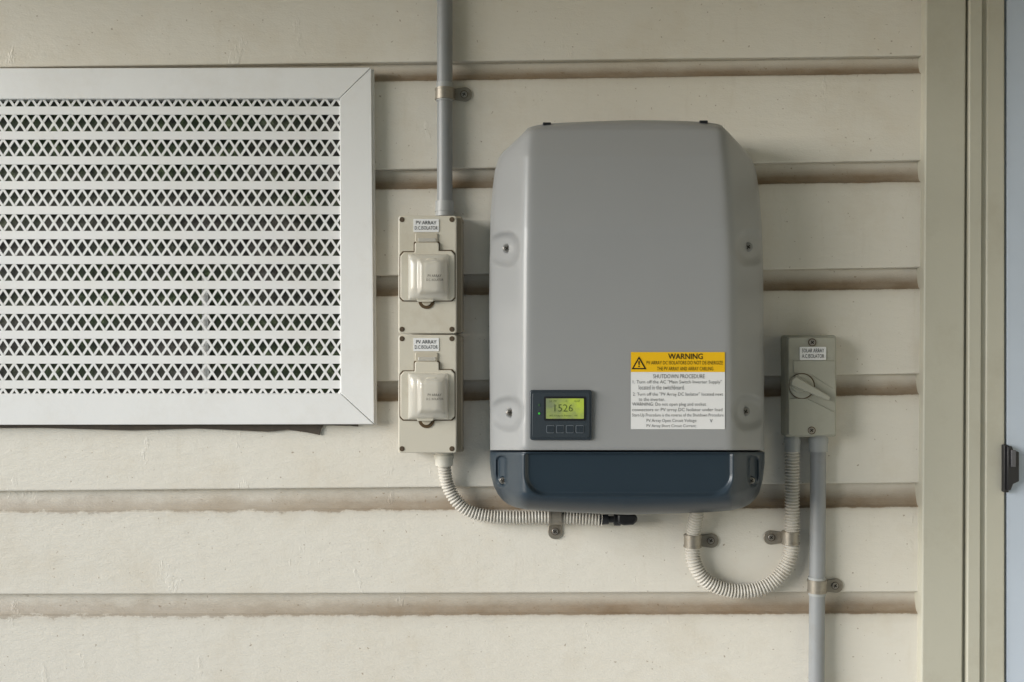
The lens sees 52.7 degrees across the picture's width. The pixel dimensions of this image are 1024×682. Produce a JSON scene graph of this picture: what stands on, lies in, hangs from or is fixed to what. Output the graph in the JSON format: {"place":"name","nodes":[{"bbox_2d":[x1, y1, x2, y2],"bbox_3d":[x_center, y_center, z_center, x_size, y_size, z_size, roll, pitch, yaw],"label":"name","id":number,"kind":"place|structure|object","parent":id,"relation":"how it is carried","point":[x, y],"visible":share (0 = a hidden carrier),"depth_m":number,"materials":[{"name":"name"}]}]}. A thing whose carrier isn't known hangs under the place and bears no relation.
{"place":"outdoors","nodes":[
{"label":"outdoors","id":0,"kind":"place"},
{"bbox_2d":[1011,450,1015,466],"bbox_3d":[0.903,0.211,1.862,0.008,0.030,0.004,0,0,0],"label":"latch bolt","id":1,"kind":"object","parent":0,"point":[1013,458],"visible":1,"depth_m":1.86,"materials":[{"name":"silver metal"}]},
{"bbox_3d":[-0.585,1.427,1.897,4.050,0.135,0.065,0,0,0],"label":"house footing","id":2,"kind":"object","parent":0,"visible":0},
{"bbox_2d":[0,0,921,681],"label":"weatherboard wall","id":3,"kind":"structure","parent":2,"relation":"on","point":[362,552],"depth_m":1.90,"materials":[{"name":"paint"}]},
{"bbox_2d":[0,68,376,434],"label":"wall vent grille","id":4,"kind":"object","parent":3,"relation":"attached to","point":[187,248],"depth_m":1.88,"materials":[{"name":"white metal"}]},
{"bbox_2d":[398,335,463,452],"bbox_3d":[-0.144,0.094,1.849,0.115,0.210,0.101,0,0,0],"label":"dc isolator switch","id":5,"kind":"object","parent":3,"relation":"attached to","point":[430,393],"visible":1,"depth_m":1.83,"materials":[{"name":"white plastic"}]},
{"bbox_2d":[415,352,437,361],"bbox_3d":[-0.151,0.028,1.831,0.039,0.016,0.003,0,0,0],"label":"hinge","id":6,"kind":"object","parent":5,"relation":"in","point":[418,354],"depth_m":1.83,"materials":[{"name":"beige plastic"}]},
{"bbox_2d":[398,216,463,333],"bbox_3d":[-0.144,-0.118,1.849,0.115,0.210,0.101,0,0,0],"label":"dc isolator switch","id":7,"kind":"object","parent":3,"relation":"attached to","point":[430,274],"visible":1,"depth_m":1.83,"materials":[{"name":"white plastic"}]},
{"bbox_2d":[415,233,437,241],"bbox_3d":[-0.151,-0.183,1.831,0.039,0.016,0.003,0,0,0],"label":"hinge window","id":8,"kind":"structure","parent":7,"relation":"in","point":[418,235],"depth_m":1.83,"materials":[{"name":"beige plastic"}]},
{"bbox_2d":[435,0,471,215],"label":"electrical conduit","id":9,"kind":"object","parent":3,"relation":"attached to","point":[447,94],"visible":0.98,"depth_m":1.87,"materials":[{"name":"plastic"}]},
{"bbox_2d":[434,453,636,538],"bbox_3d":[0.042,0.281,1.875,0.366,0.166,0.050,0,0,0],"label":"flexible conduit","id":10,"kind":"object","parent":3,"relation":"attached to","point":[444,464],"visible":0.98,"depth_m":1.87,"materials":[{"name":"plastic"}]},
{"bbox_2d":[489,120,764,514],"bbox_3d":[0.207,-0.041,1.793,0.495,0.668,0.212,0,0,0],"label":"solar inverter","id":11,"kind":"object","parent":3,"relation":"attached to","point":[626,334],"visible":1,"depth_m":1.70,"materials":[{"name":"painted steel"},{"name":"dark blue plastic"}]},
{"bbox_2d":[683,452,799,598],"bbox_3d":[0.417,0.333,1.871,0.211,0.271,0.058,0,0,0],"label":"flexible conduit","id":12,"kind":"object","parent":3,"relation":"attached to","point":[695,540],"visible":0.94,"depth_m":1.87,"materials":[{"name":"plastic"}]},
{"bbox_2d":[781,335,835,451],"bbox_3d":[0.539,0.095,1.859,0.092,0.211,0.079,0,0,0],"label":"ac isolator switch","id":13,"kind":"object","parent":3,"relation":"attached to","point":[808,385],"visible":1,"depth_m":1.84,"materials":[{"name":"plastic"}]},
{"bbox_2d":[807,452,842,681],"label":"electrical conduit","id":14,"kind":"object","parent":3,"relation":"attached to","point":[819,586],"visible":0.99,"depth_m":1.87,"materials":[{"name":"plastic"}]},
{"bbox_2d":[915,0,965,681],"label":"architrave","id":15,"kind":"object","parent":2,"relation":"on","point":[940,375],"visible":1,"depth_m":1.88,"materials":[{"name":"beige wood"}]},
{"bbox_2d":[962,58,965,681],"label":"quirk","id":16,"kind":"object","parent":2,"relation":"on","point":[964,410],"visible":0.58,"depth_m":1.89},
{"bbox_2d":[964,0,981,681],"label":"door frame","id":17,"kind":"object","parent":2,"relation":"on","point":[973,340],"visible":0.75,"depth_m":1.88,"materials":[{"name":"beige wood"}]},
{"bbox_2d":[980,0,985,681],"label":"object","id":18,"kind":"object","parent":17,"relation":"attached to","point":[982,356],"visible":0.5,"depth_m":1.88,"materials":[{"name":"beige wood"}]},
{"bbox_2d":[984,0,1003,681],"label":"jamb edge","id":19,"kind":"object","parent":17,"relation":"attached to","point":[994,427],"visible":0.75,"depth_m":1.88,"materials":[{"name":"beige wood"}]},
{"bbox_2d":[1006,446,1018,489],"bbox_3d":[0.904,0.230,1.875,0.021,0.080,0.022,0,0,0],"label":"door latch","id":20,"kind":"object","parent":19,"relation":"attached to","point":[1012,475],"depth_m":1.86,"materials":[{"name":"black metal"}]},
{"bbox_2d":[1001,444,1008,491],"bbox_3d":[0.894,0.231,1.878,0.009,0.086,0.016,0,0,0],"label":"latch plate","id":21,"kind":"object","parent":20,"relation":"attached to","point":[1003,467],"visible":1,"depth_m":1.87,"materials":[{"name":"black metal"}]},
{"bbox_2d":[1004,0,1023,681],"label":"leaf","id":22,"kind":"object","parent":17,"relation":"attached to","point":[1014,329],"visible":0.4,"depth_m":1.88,"materials":[{"name":"paint"}]}
]}

